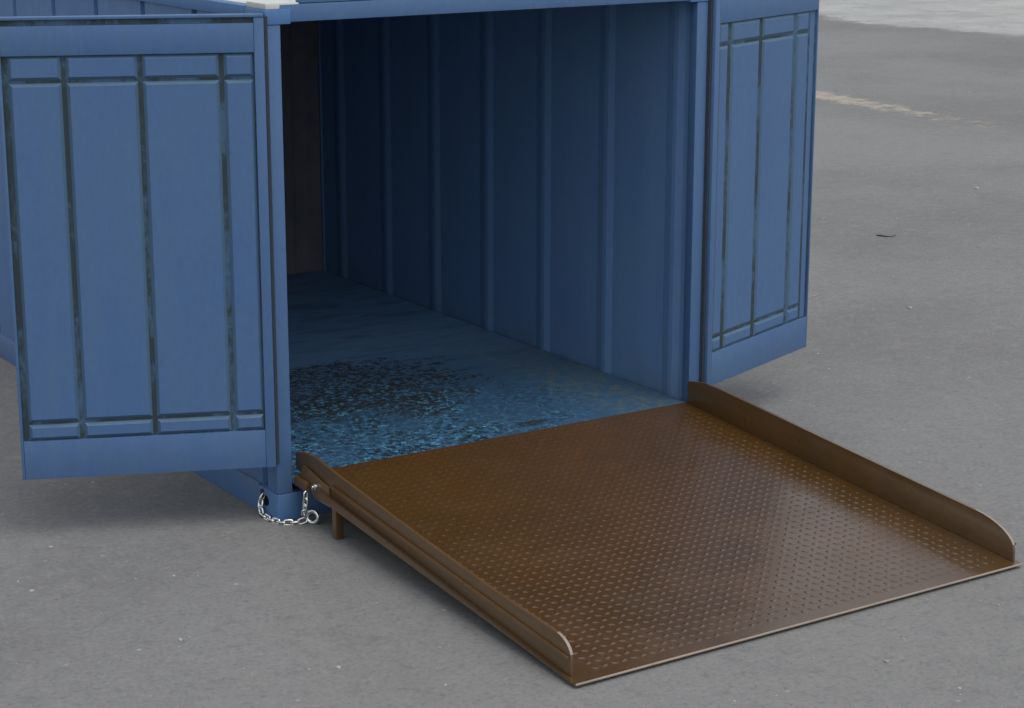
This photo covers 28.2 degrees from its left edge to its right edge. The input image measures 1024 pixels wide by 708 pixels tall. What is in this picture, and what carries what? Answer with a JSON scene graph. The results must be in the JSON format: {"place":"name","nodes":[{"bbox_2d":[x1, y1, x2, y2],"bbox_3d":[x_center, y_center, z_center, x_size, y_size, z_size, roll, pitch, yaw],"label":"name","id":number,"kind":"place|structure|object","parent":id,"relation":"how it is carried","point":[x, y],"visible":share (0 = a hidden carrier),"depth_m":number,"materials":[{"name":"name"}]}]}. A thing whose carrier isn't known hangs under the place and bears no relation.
{"place":"outdoors","nodes":[
{"label":"outdoors","id":0,"kind":"place"},
{"bbox_2d":[0,21,1023,707],"bbox_3d":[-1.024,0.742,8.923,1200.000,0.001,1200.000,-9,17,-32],"label":"asphalt ground","id":1,"kind":"structure","parent":0,"point":[280,609],"depth_m":8.66,"materials":[{"name":"grey asphalt"}]},
{"bbox_2d":[0,0,818,521],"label":"storage container","id":2,"kind":"object","parent":1,"relation":"on","point":[248,248],"visible":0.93,"depth_m":10.06,"materials":[{"name":"blue metal"}]},
{"bbox_2d":[0,13,279,479],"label":"door","id":3,"kind":"structure","parent":2,"relation":"in","point":[137,148],"depth_m":8.49,"materials":[{"name":"blue paint"}]},
{"bbox_2d":[258,483,319,524],"bbox_3d":[-0.981,0.641,8.903,0.363,0.222,0.115,8,16,27],"label":"safety chain","id":4,"kind":"object","parent":2,"relation":"attached to","point":[305,512],"visible":1,"depth_m":8.90,"materials":[{"name":"metal"}]},
{"bbox_2d":[699,0,818,384],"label":"door","id":5,"kind":"structure","parent":2,"relation":"in","point":[761,66],"depth_m":10.22,"materials":[{"name":"blue paint"}]},
{"bbox_2d":[16,187,1019,701],"bbox_3d":[-0.695,-0.208,12.641,13.600,0.030,13.369,9,17,32],"label":"grit","id":6,"kind":"object","parent":1,"relation":"on","point":[440,647],"visible":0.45,"depth_m":7.97,"materials":[{"name":"stone"}]},
{"bbox_2d":[294,381,1022,685],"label":"loading ramp","id":7,"kind":"structure","parent":1,"relation":"on","point":[705,517],"depth_m":8.53,"materials":[{"name":"brown paint"}]},
{"bbox_2d":[816,88,1023,138],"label":"painted line","id":8,"kind":"object","parent":1,"relation":"on","point":[957,120],"visible":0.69,"depth_m":22.07,"materials":[{"name":"beige paint"}]},
{"bbox_2d":[819,0,1023,41],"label":"concrete apron","id":9,"kind":"object","parent":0,"point":[998,20],"visible":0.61,"depth_m":33.92,"materials":[{"name":"grey concrete"}]}
]}

